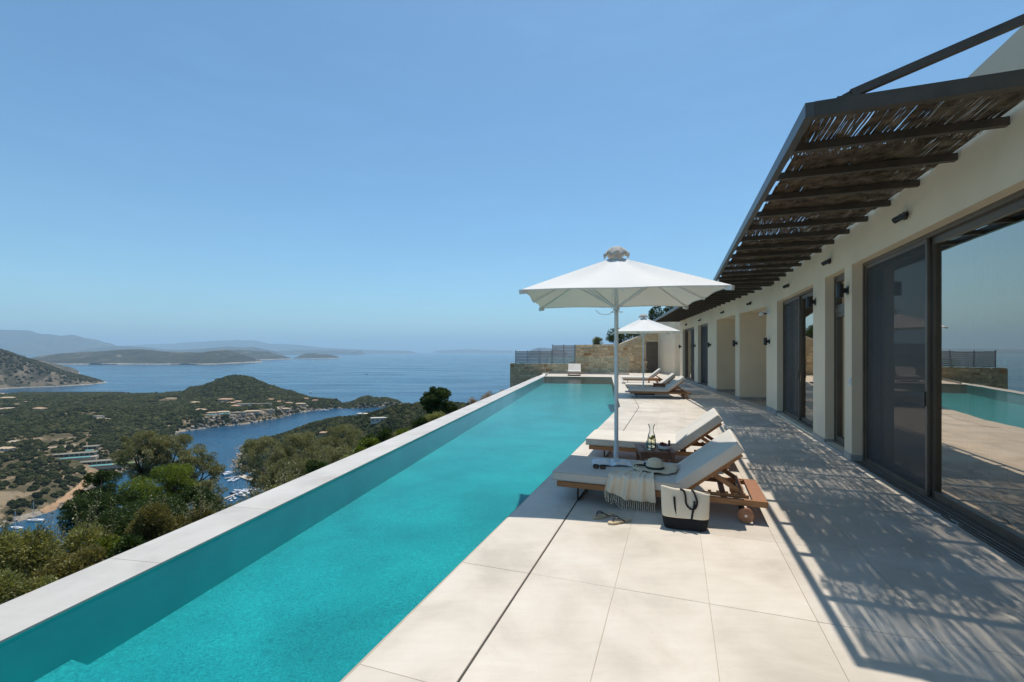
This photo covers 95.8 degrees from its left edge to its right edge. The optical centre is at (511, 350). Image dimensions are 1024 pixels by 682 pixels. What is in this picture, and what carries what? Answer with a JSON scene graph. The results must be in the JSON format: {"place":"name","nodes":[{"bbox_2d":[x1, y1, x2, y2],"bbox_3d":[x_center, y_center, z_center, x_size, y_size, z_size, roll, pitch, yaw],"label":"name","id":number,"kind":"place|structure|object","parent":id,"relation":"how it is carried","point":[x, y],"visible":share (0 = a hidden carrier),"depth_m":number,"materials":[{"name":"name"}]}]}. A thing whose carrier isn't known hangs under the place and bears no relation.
{"place":"outdoors","nodes":[
{"label":"outdoors","id":0,"kind":"place"},
{"bbox_2d":[0,329,116,355],"bbox_3d":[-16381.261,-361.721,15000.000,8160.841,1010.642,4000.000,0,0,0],"label":"mountain","id":1,"kind":"structure","parent":0,"point":[25,342],"depth_m":14226.44,"materials":[{"name":"stone"}]},
{"bbox_2d":[39,470,95,512],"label":"dirt road","id":2,"kind":"structure","parent":0,"point":[53,506],"depth_m":396.23,"materials":[{"name":"beige soil"}]},
{"bbox_2d":[32,349,261,364],"bbox_3d":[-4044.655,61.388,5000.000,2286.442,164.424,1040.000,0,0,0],"label":"island","id":3,"kind":"structure","parent":0,"point":[135,356],"depth_m":4699.67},
{"bbox_2d":[56,346,285,354],"bbox_3d":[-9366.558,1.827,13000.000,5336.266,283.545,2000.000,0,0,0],"label":"mountain","id":4,"kind":"structure","parent":0,"point":[109,348],"depth_m":12669.02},
{"bbox_2d":[232,350,291,359],"bbox_3d":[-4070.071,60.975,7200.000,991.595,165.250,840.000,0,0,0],"label":"island","id":5,"kind":"structure","parent":0,"point":[262,355],"depth_m":7051.75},
{"bbox_2d":[126,340,415,353],"bbox_3d":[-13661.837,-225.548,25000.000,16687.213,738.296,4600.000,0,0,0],"label":"mountain","id":6,"kind":"structure","parent":0,"point":[224,343],"depth_m":24103.62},
{"bbox_2d":[0,352,573,544],"bbox_3d":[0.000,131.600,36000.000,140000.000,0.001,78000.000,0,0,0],"label":"sea","id":7,"kind":"structure","parent":0,"point":[411,378],"depth_m":2067.02,"materials":[{"name":"liquid"}]},
{"bbox_2d":[11,511,23,529],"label":"sailboat","id":8,"kind":"object","parent":7,"relation":"on","point":[16,526],"visible":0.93,"depth_m":342.76,"materials":[{"name":"white metal"}]},
{"bbox_2d":[26,501,44,521],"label":"sailboat","id":9,"kind":"object","parent":7,"relation":"on","point":[37,519],"visible":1,"depth_m":357.46,"materials":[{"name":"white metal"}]},
{"bbox_2d":[0,350,106,388],"bbox_3d":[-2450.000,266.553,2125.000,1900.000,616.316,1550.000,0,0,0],"label":"headland","id":10,"kind":"structure","parent":7,"relation":"in","point":[11,381],"depth_m":1715.34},
{"bbox_2d":[0,349,103,383],"bbox_3d":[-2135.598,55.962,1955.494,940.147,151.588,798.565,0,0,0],"label":"scrub cover","id":11,"kind":"object","parent":10,"relation":"on","point":[70,375],"visible":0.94,"depth_m":1770.76,"materials":[{"name":"green plant"}]},
{"bbox_2d":[0,389,395,526],"bbox_3d":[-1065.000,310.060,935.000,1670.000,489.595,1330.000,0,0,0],"label":"peninsula","id":12,"kind":"object","parent":7,"relation":"in","point":[7,494],"visible":0.06,"depth_m":468.93},
{"bbox_2d":[0,447,15,450],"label":"villa","id":13,"kind":"object","parent":12,"relation":"on","point":[6,448],"visible":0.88,"depth_m":518.04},
{"bbox_2d":[52,450,98,460],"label":"pavilion","id":14,"kind":"structure","parent":12,"relation":"on","point":[86,455],"depth_m":497.31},
{"bbox_2d":[83,445,100,450],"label":"pavilion","id":15,"kind":"structure","parent":12,"relation":"on","point":[89,447],"depth_m":528.91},
{"bbox_2d":[79,458,134,468],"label":"pavilion","id":16,"kind":"structure","parent":12,"relation":"on","point":[103,464],"depth_m":490.29,"materials":[{"name":"white concrete"}]},
{"bbox_2d":[0,374,401,524],"bbox_3d":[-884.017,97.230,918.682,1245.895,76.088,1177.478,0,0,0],"label":"scrub woodland","id":17,"kind":"object","parent":12,"relation":"on","point":[129,414],"visible":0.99,"depth_m":764.82,"materials":[{"name":"green plant"}]},
{"bbox_2d":[0,402,401,526],"bbox_3d":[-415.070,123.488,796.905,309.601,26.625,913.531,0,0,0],"label":"shore rocks","id":18,"kind":"object","parent":12,"relation":"on","point":[233,417],"visible":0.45,"depth_m":835.93,"materials":[{"name":"beige stone"}]},
{"bbox_2d":[243,410,259,413],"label":"villa","id":19,"kind":"object","parent":12,"relation":"on","point":[253,411],"visible":0.86,"depth_m":866.99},
{"bbox_2d":[220,456,234,475],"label":"catamaran","id":20,"kind":"object","parent":7,"relation":"on","point":[227,472],"visible":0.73,"depth_m":493.81,"materials":[{"name":"white metal"}]},
{"bbox_2d":[293,353,339,358],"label":"island","id":21,"kind":"structure","parent":0,"point":[313,356],"depth_m":8044.23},
{"bbox_2d":[277,350,365,354],"bbox_3d":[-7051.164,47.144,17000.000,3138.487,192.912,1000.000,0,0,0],"label":"mountain","id":22,"kind":"structure","parent":0,"point":[328,352],"depth_m":16722.60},
{"bbox_2d":[236,361,573,472],"bbox_3d":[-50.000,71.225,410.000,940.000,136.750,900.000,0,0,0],"label":"hillside","id":23,"kind":"structure","parent":0,"point":[387,415],"depth_m":520.98,"materials":[{"name":"green plant"}]},
{"bbox_2d":[0,567,57,604],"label":"bush","id":24,"kind":"object","parent":23,"relation":"on","point":[12,588],"visible":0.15,"depth_m":3.95,"materials":[{"name":"green plant"}]},
{"bbox_2d":[0,513,63,587],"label":"bush","id":25,"kind":"object","parent":23,"relation":"on","point":[12,548],"visible":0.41,"depth_m":4.61,"materials":[{"name":"green plant"}]},
{"bbox_2d":[6,512,71,584],"bbox_3d":[-5.049,2.755,4.955,1.005,2.214,1.186,0,0,0],"label":"bush","id":26,"kind":"object","parent":23,"relation":"on","point":[51,538],"visible":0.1,"depth_m":4.80,"materials":[{"name":"green plant"}]},
{"bbox_2d":[27,542,117,581],"bbox_3d":[-4.148,2.696,4.417,0.805,1.647,0.801,0,0,21],"label":"bush","id":27,"kind":"object","parent":23,"relation":"on","point":[72,563],"visible":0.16,"depth_m":4.38,"materials":[{"name":"green plant"}]},
{"bbox_2d":[45,488,123,560],"bbox_3d":[-5.015,2.755,5.457,1.122,2.325,1.086,0,0,0],"label":"bush","id":28,"kind":"object","parent":23,"relation":"on","point":[88,532],"visible":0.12,"depth_m":5.39,"materials":[{"name":"green plant"}]},
{"bbox_2d":[56,489,128,536],"bbox_3d":[-9.074,4.346,9.959,1.295,2.711,1.173,0,0,0],"label":"evergreen oak","id":29,"kind":"object","parent":23,"relation":"on","point":[81,502],"visible":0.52,"depth_m":9.81,"materials":[{"name":"green plant"}]},
{"bbox_2d":[72,469,122,507],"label":"evergreen oak","id":30,"kind":"object","parent":23,"relation":"on","point":[102,476],"visible":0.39,"depth_m":15.93,"materials":[{"name":"green plant"}]},
{"bbox_2d":[91,535,122,561],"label":"bush","id":31,"kind":"object","parent":23,"relation":"on","point":[108,541],"visible":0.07,"depth_m":5.37,"materials":[{"name":"green plant"}]},
{"bbox_2d":[90,511,128,536],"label":"bush","id":32,"kind":"object","parent":23,"relation":"on","point":[103,520],"visible":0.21,"depth_m":7.50,"materials":[{"name":"green plant"}]},
{"bbox_2d":[92,490,155,520],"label":"evergreen oak","id":33,"kind":"object","parent":23,"relation":"on","point":[119,497],"visible":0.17,"depth_m":12.04,"materials":[{"name":"green plant"}]},
{"bbox_2d":[105,533,146,559],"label":"bush","id":34,"kind":"object","parent":23,"relation":"on","point":[127,543],"visible":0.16,"depth_m":4.99,"materials":[{"name":"green plant"}]},
{"bbox_2d":[109,429,174,480],"bbox_3d":[-17.655,7.530,22.104,2.420,7.486,2.273,0,0,0],"label":"olive tree","id":35,"kind":"object","parent":23,"relation":"on","point":[141,449],"visible":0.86,"depth_m":21.84,"materials":[{"name":"green plant"}]},
{"bbox_2d":[102,495,188,535],"bbox_3d":[-7.530,4.104,9.523,1.732,2.227,1.722,0,0,0],"label":"evergreen oak","id":36,"kind":"object","parent":23,"relation":"on","point":[129,512],"visible":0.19,"depth_m":9.53,"materials":[{"name":"green plant"}]},
{"bbox_2d":[123,493,191,542],"bbox_3d":[-4.281,2.657,5.446,0.924,1.884,0.906,0,0,0],"label":"bush","id":37,"kind":"object","parent":23,"relation":"on","point":[150,520],"visible":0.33,"depth_m":5.38,"materials":[{"name":"green plant"}]},
{"bbox_2d":[118,462,212,505],"bbox_3d":[-11.230,5.219,14.989,2.369,3.157,2.385,0,0,26],"label":"mastic bush","id":38,"kind":"object","parent":23,"relation":"on","point":[175,476],"visible":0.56,"depth_m":14.67,"materials":[{"name":"green plant"}]},
{"bbox_2d":[141,432,205,491],"bbox_3d":[-16.754,7.421,23.047,2.647,6.811,2.824,0,0,-35],"label":"olive tree","id":39,"kind":"object","parent":23,"relation":"on","point":[178,441],"visible":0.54,"depth_m":22.57,"materials":[{"name":"green plant"}]},
{"bbox_2d":[154,485,226,522],"bbox_3d":[-7.736,4.321,10.984,1.798,2.029,1.534,0,0,-43],"label":"evergreen oak","id":40,"kind":"object","parent":23,"relation":"on","point":[183,498],"visible":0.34,"depth_m":11.28,"materials":[{"name":"green plant"}]},
{"bbox_2d":[162,447,226,509],"bbox_3d":[-14.387,6.883,21.020,2.399,4.962,2.256,0,0,0],"label":"olive tree","id":41,"kind":"object","parent":23,"relation":"on","point":[213,471],"visible":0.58,"depth_m":21.16,"materials":[{"name":"green plant"}]},
{"bbox_2d":[177,480,219,526],"bbox_3d":[-4.032,2.639,5.986,0.759,1.892,0.637,0,0,43],"label":"bush","id":42,"kind":"object","parent":23,"relation":"on","point":[204,513],"visible":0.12,"depth_m":5.94,"materials":[{"name":"green plant"}]},
{"bbox_2d":[191,479,228,506],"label":"olive bush","id":43,"kind":"object","parent":23,"relation":"on","point":[220,499],"visible":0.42,"depth_m":15.05,"materials":[{"name":"green plant"}]},
{"bbox_2d":[211,493,247,511],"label":"bush","id":44,"kind":"object","parent":23,"relation":"on","point":[232,504],"visible":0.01,"depth_m":6.64,"materials":[{"name":"green plant"}]},
{"bbox_2d":[229,445,267,492],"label":"shore rocks","id":45,"kind":"object","parent":23,"relation":"on","point":[234,461],"visible":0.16,"depth_m":543.54,"materials":[{"name":"grey stone"}]},
{"bbox_2d":[240,478,270,500],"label":"bush","id":46,"kind":"object","parent":23,"relation":"on","point":[258,493],"visible":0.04,"depth_m":7.17,"materials":[{"name":"green plant"}]},
{"bbox_2d":[232,433,307,489],"bbox_3d":[-12.499,6.355,24.055,2.986,4.184,3.124,0,0,20],"label":"olive tree","id":47,"kind":"object","parent":23,"relation":"on","point":[263,443],"visible":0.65,"depth_m":23.46,"materials":[{"name":"green plant"}]},
{"bbox_2d":[267,461,300,489],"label":"bush","id":48,"kind":"object","parent":23,"relation":"on","point":[284,480],"visible":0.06,"depth_m":8.12,"materials":[{"name":"green plant"}]},
{"bbox_2d":[258,456,313,490],"bbox_3d":[-7.505,4.654,15.892,2.143,1.950,1.968,0,0,-41],"label":"olive bush","id":49,"kind":"object","parent":23,"relation":"on","point":[273,474],"visible":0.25,"depth_m":15.74,"materials":[{"name":"green plant"}]},
{"bbox_2d":[196,425,411,517],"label":"undergrowth","id":50,"kind":"object","parent":23,"relation":"on","point":[236,502],"depth_m":19.31,"materials":[{"name":"green plant"}]},
{"bbox_2d":[275,430,335,477],"bbox_3d":[-11.076,6.039,25.099,3.184,3.433,3.068,0,0,0],"label":"olive tree","id":51,"kind":"object","parent":23,"relation":"on","point":[310,448],"visible":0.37,"depth_m":24.81,"materials":[{"name":"green plant"}]},
{"bbox_2d":[302,459,328,475],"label":"bush","id":52,"kind":"object","parent":23,"relation":"on","point":[314,465],"visible":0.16,"depth_m":9.40,"materials":[{"name":"green plant"}]},
{"bbox_2d":[301,442,356,472],"bbox_3d":[-6.525,4.401,17.019,2.372,2.064,2.486,0,0,34],"label":"olive bush","id":53,"kind":"object","parent":23,"relation":"on","point":[331,451],"visible":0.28,"depth_m":16.69,"materials":[{"name":"green plant"}]},
{"bbox_2d":[314,423,363,458],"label":"olive tree","id":54,"kind":"object","parent":23,"relation":"on","point":[348,432],"visible":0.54,"depth_m":27.00,"materials":[{"name":"green plant"}]},
{"bbox_2d":[352,436,380,453],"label":"bush","id":55,"kind":"object","parent":23,"relation":"on","point":[364,443],"visible":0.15,"depth_m":11.39,"materials":[{"name":"green plant"}]},
{"bbox_2d":[239,393,496,473],"bbox_3d":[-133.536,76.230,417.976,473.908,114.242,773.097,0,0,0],"label":"slope woodland","id":56,"kind":"object","parent":23,"relation":"on","point":[404,415],"visible":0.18,"depth_m":527.78,"materials":[{"name":"green plant"}]},
{"bbox_2d":[370,417,386,423],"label":"villa","id":57,"kind":"object","parent":23,"relation":"on","point":[375,420],"visible":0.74,"depth_m":512.62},
{"bbox_2d":[374,426,392,441],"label":"bush","id":58,"kind":"object","parent":23,"relation":"on","point":[384,434],"visible":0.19,"depth_m":12.37,"materials":[{"name":"green plant"}]},
{"bbox_2d":[395,428,409,435],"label":"bush","id":59,"kind":"object","parent":23,"relation":"on","point":[400,431],"visible":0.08,"depth_m":12.46,"materials":[{"name":"green plant"}]},
{"bbox_2d":[411,417,428,429],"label":"bush","id":60,"kind":"object","parent":23,"relation":"on","point":[420,422],"visible":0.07,"depth_m":13.38,"materials":[{"name":"green plant"}]},
{"bbox_2d":[423,410,445,421],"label":"bush","id":61,"kind":"object","parent":23,"relation":"on","point":[433,416],"visible":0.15,"depth_m":13.94,"materials":[{"name":"green plant"}]},
{"bbox_2d":[419,386,452,414],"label":"evergreen oak","id":62,"kind":"object","parent":23,"relation":"on","point":[435,398],"visible":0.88,"depth_m":15.26,"materials":[{"name":"green plant"}]},
{"bbox_2d":[447,403,458,413],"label":"bush","id":63,"kind":"object","parent":23,"relation":"on","point":[453,407],"visible":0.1,"depth_m":15.40,"materials":[{"name":"green plant"}]},
{"bbox_2d":[479,391,491,400],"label":"dry grass tuft","id":64,"kind":"object","parent":23,"relation":"on","point":[489,394],"visible":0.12,"depth_m":22.89,"materials":[{"name":"beige plant"}]},
{"bbox_2d":[510,363,574,387],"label":"retaining wall","id":65,"kind":"structure","parent":23,"relation":"on","point":[521,372],"depth_m":34.47,"materials":[{"name":"stone"}]},
{"bbox_2d":[515,350,551,362],"bbox_3d":[1.625,0.435,34.700,2.770,0.970,0.060,0,0,0],"label":"slatted fence","id":66,"kind":"object","parent":65,"relation":"on","point":[527,356],"visible":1,"depth_m":34.69,"materials":[{"name":"grey metal"}]},
{"bbox_2d":[552,344,574,362],"bbox_3d":[3.880,0.215,34.700,1.740,1.410,0.060,0,0,0],"label":"slatted fence","id":67,"kind":"object","parent":65,"relation":"on","point":[563,346],"visible":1,"depth_m":34.69,"materials":[{"name":"grey metal"}]},
{"bbox_2d":[592,337,602,344],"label":"olive tree","id":68,"kind":"object","parent":23,"relation":"on","point":[596,340],"visible":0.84,"depth_m":43.76,"materials":[{"name":"green plant"}]},
{"bbox_2d":[605,328,626,343],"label":"evergreen oak","id":69,"kind":"object","parent":23,"relation":"on","point":[610,338],"visible":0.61,"depth_m":40.71,"materials":[{"name":"green plant"}]},
{"bbox_2d":[626,334,639,339],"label":"evergreen oak","id":70,"kind":"object","parent":23,"relation":"on","point":[630,335],"visible":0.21,"depth_m":40.67,"materials":[{"name":"green plant"}]},
{"bbox_2d":[648,306,664,320],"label":"evergreen oak","id":71,"kind":"object","parent":23,"relation":"on","point":[652,314],"visible":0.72,"depth_m":45.87,"materials":[{"name":"green plant"}]},
{"bbox_2d":[663,306,674,312],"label":"evergreen oak","id":72,"kind":"object","parent":23,"relation":"on","point":[666,308],"visible":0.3,"depth_m":45.94,"materials":[{"name":"green plant"}]},
{"bbox_2d":[433,349,513,352],"bbox_3d":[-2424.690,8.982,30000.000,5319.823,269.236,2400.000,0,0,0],"label":"mountain","id":73,"kind":"structure","parent":0,"point":[472,351],"depth_m":29282.31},
{"bbox_2d":[0,0,1023,351],"label":"sky","id":74,"kind":"structure","parent":0,"point":[344,174],"materials":[{"name":"blue"}]},
{"bbox_2d":[528,348,567,355],"bbox_3d":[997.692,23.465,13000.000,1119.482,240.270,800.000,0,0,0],"label":"mountain","id":75,"kind":"structure","parent":0,"point":[543,349],"depth_m":12806.61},
{"bbox_2d":[340,373,1023,681],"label":"terrace floor","id":76,"kind":"structure","parent":0,"point":[828,565],"depth_m":3.10,"materials":[{"name":"tile"}]},
{"bbox_2d":[0,373,545,642],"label":"pool coping","id":77,"kind":"object","parent":76,"relation":"on","point":[27,611],"visible":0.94,"depth_m":3.83,"materials":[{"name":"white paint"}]},
{"bbox_2d":[0,377,619,681],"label":"pool","id":78,"kind":"structure","parent":76,"relation":"in","point":[339,579],"depth_m":4.15,"materials":[{"name":"liquid"}]},
{"bbox_2d":[568,364,580,375],"bbox_3d":[4.140,1.230,30.676,0.901,0.740,2.060,0,0,8],"label":"sun lounger","id":79,"kind":"object","parent":76,"relation":"on","point":[574,368],"visible":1,"depth_m":30.97,"materials":[{"name":"fabric"}]},
{"bbox_2d":[549,372,628,374],"bbox_3d":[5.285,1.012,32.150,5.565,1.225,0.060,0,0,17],"label":"pool coping","id":80,"kind":"object","parent":76,"relation":"on","point":[588,373],"visible":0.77,"depth_m":32.05,"materials":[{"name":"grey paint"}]},
{"bbox_2d":[592,511,613,518],"bbox_3d":[0.880,1.571,4.470,0.256,0.057,0.091,0,0,-24],"label":"flip flop","id":81,"kind":"object","parent":76,"relation":"on","point":[602,515],"visible":1,"depth_m":4.45,"materials":[{"name":"beige plastic"}]},
{"bbox_2d":[575,334,657,372],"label":"stone wall","id":82,"kind":"structure","parent":76,"relation":"on","point":[597,358],"depth_m":34.47,"materials":[{"name":"brown stone"}]},
{"bbox_2d":[608,516,630,524],"bbox_3d":[1.005,1.571,4.325,0.256,0.057,0.091,0,0,-22],"label":"flip flop","id":83,"kind":"object","parent":76,"relation":"on","point":[617,521],"visible":1,"depth_m":4.29,"materials":[{"name":"beige plastic"}]},
{"bbox_2d":[519,246,734,458],"bbox_3d":[1.380,0.112,6.120,2.287,2.976,2.287,0,0,9],"label":"parasol","id":84,"kind":"object","parent":76,"relation":"on","point":[616,281],"visible":0.91,"depth_m":5.94,"materials":[{"name":"fabric"}]},
{"bbox_2d":[622,368,662,382],"bbox_3d":[6.547,1.230,23.055,2.060,0.740,0.901,0,0,14],"label":"sun lounger","id":85,"kind":"object","parent":76,"relation":"on","point":[640,378],"visible":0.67,"depth_m":22.72,"materials":[{"name":"fabric"}]},
{"bbox_2d":[610,314,680,394],"bbox_3d":[4.880,0.112,17.200,2.287,2.976,2.287,0,0,9],"label":"parasol","id":86,"kind":"object","parent":76,"relation":"on","point":[644,325],"visible":0.96,"depth_m":16.73,"materials":[{"name":"fabric"}]},
{"bbox_2d":[625,373,680,389],"bbox_3d":[5.507,1.230,18.155,2.060,0.740,0.901,0,0,14],"label":"sun lounger","id":87,"kind":"object","parent":76,"relation":"on","point":[668,378],"visible":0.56,"depth_m":17.84,"materials":[{"name":"fabric"}]},
{"bbox_2d":[634,443,676,462],"bbox_3d":[1.800,1.410,5.840,0.442,0.380,0.500,0,0,8],"label":"side table","id":88,"kind":"object","parent":76,"relation":"on","point":[642,451],"visible":0.56,"depth_m":5.64,"materials":[{"name":"brown wood"}]},
{"bbox_2d":[647,424,655,447],"bbox_3d":[1.777,1.077,5.894,0.108,0.284,0.108,0,0,0],"label":"carafe","id":89,"kind":"object","parent":88,"relation":"on","point":[651,437],"visible":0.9,"depth_m":5.88,"materials":[{"name":"clear glass"}]},
{"bbox_2d":[658,444,670,449],"bbox_3d":[1.892,1.193,5.741,0.164,0.050,0.164,0,0,0],"label":"bowl","id":90,"kind":"object","parent":88,"relation":"on","point":[664,447],"visible":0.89,"depth_m":5.68,"materials":[{"name":"white ceramic"}]},
{"bbox_2d":[628,376,691,398],"bbox_3d":[5.107,1.230,16.105,2.060,0.740,0.901,0,0,14],"label":"sun lounger","id":91,"kind":"object","parent":76,"relation":"on","point":[672,385],"visible":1,"depth_m":15.75,"materials":[{"name":"fabric"}]},
{"bbox_2d":[552,429,767,522],"bbox_3d":[1.539,1.230,5.004,2.060,0.740,0.901,0,0,21],"label":"sun lounger","id":92,"kind":"object","parent":76,"relation":"on","point":[710,460],"visible":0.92,"depth_m":4.67,"materials":[{"name":"white fabric"}]},
{"bbox_2d":[593,464,607,468],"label":"sunglasses","id":93,"kind":"object","parent":92,"relation":"on","point":[595,466],"visible":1,"depth_m":5.03,"materials":[{"name":"black plastic"}]},
{"bbox_2d":[591,458,631,466],"bbox_3d":[1.130,1.266,5.266,0.430,0.024,0.280,0,0,7],"label":"magazine","id":94,"kind":"object","parent":92,"relation":"on","point":[603,461],"visible":0.96,"depth_m":5.25,"materials":[{"name":"paper"}]},
{"bbox_2d":[604,470,655,512],"bbox_3d":[1.230,1.429,4.784,0.506,0.351,0.325,0,0,21],"label":"throw","id":95,"kind":"object","parent":92,"relation":"on","point":[638,486],"visible":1,"depth_m":4.66,"materials":[{"name":"white fabric"}]},
{"bbox_2d":[632,457,677,473],"bbox_3d":[1.544,1.215,5.002,0.470,0.121,0.470,0,0,21],"label":"sun hat","id":96,"kind":"object","parent":92,"relation":"on","point":[655,465],"visible":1,"depth_m":4.94,"materials":[{"name":"wicker"}]},
{"bbox_2d":[586,408,738,469],"bbox_3d":[2.194,1.230,6.892,2.060,0.740,0.901,0,0,20],"label":"sun lounger","id":97,"kind":"object","parent":76,"relation":"on","point":[702,427],"visible":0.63,"depth_m":6.68,"materials":[{"name":"fabric"}]},
{"bbox_2d":[657,322,679,374],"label":"end block","id":98,"kind":"structure","parent":76,"relation":"on","point":[668,355],"depth_m":32.03,"materials":[{"name":"paint"}]},
{"bbox_2d":[661,485,709,531],"bbox_3d":[1.575,1.415,4.215,0.420,0.363,0.201,0,0,16],"label":"tote bag","id":99,"kind":"object","parent":76,"relation":"on","point":[685,509],"visible":1,"depth_m":4.15,"materials":[{"name":"white fabric"}]},
{"bbox_2d":[680,25,1023,566],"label":"villa","id":100,"kind":"object","parent":76,"relation":"on","point":[916,334],"visible":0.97,"depth_m":5.12,"materials":[{"name":"paint"}]},
{"bbox_2d":[685,327,693,381],"bbox_3d":[9.595,0.170,24.605,0.562,2.803,3.463,0,0,9],"label":"sliding door","id":101,"kind":"structure","parent":100,"relation":"in","point":[689,333],"depth_m":25.38,"materials":[{"name":"brown metal"}]},
{"bbox_2d":[701,323,707,385],"bbox_3d":[8.912,0.170,20.954,0.473,2.803,2.125,0,0,6],"label":"sliding door","id":102,"kind":"structure","parent":100,"relation":"in","point":[704,328],"depth_m":21.80,"materials":[{"name":"grey glass"}]},
{"bbox_2d":[783,288,812,429],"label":"sliding door","id":103,"kind":"structure","parent":100,"relation":"in","point":[797,319],"depth_m":10.51,"materials":[{"name":"brown metal"}]},
{"bbox_2d":[806,296,815,307],"bbox_3d":[5.491,-0.900,8.505,0.145,0.200,0.090,0,0,19],"label":"wall lamp","id":104,"kind":"object","parent":100,"relation":"attached to","point":[809,301],"visible":1,"depth_m":8.47,"materials":[{"name":"black metal"}]},
{"bbox_2d":[821,258,830,265],"bbox_3d":[5.216,-1.481,7.679,0.112,0.107,0.213,0,0,19],"label":"spotlight","id":105,"kind":"object","parent":100,"relation":"attached to","point":[827,261],"visible":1,"depth_m":7.63,"materials":[{"name":"black metal"}]},
{"bbox_2d":[823,273,843,455],"bbox_3d":[5.375,0.174,7.419,0.445,2.872,0.976,0,0,18],"label":"casement door","id":106,"kind":"structure","parent":100,"relation":"in","point":[838,302],"depth_m":7.76,"materials":[{"name":"brown metal"}]},
{"bbox_2d":[653,14,1023,321],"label":"pergola","id":107,"kind":"object","parent":100,"relation":"attached to","point":[844,181],"visible":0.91,"depth_m":4.26,"materials":[{"name":"brown wood"}]},
{"bbox_2d":[836,284,848,297],"bbox_3d":[4.923,-0.900,6.902,0.145,0.200,0.090,0,0,20],"label":"wall lamp","id":108,"kind":"object","parent":100,"relation":"attached to","point":[841,290],"visible":1,"depth_m":6.88,"materials":[{"name":"black metal"}]},
{"bbox_2d":[892,211,908,223],"bbox_3d":[4.318,-1.491,5.144,0.112,0.107,0.213,0,0,20],"label":"spotlight","id":109,"kind":"object","parent":100,"relation":"attached to","point":[900,217],"visible":1,"depth_m":5.09,"materials":[{"name":"black metal"}]},
{"bbox_2d":[854,188,1023,566],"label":"sliding door","id":110,"kind":"structure","parent":100,"relation":"in","point":[943,309],"depth_m":4.59,"materials":[{"name":"glass"}]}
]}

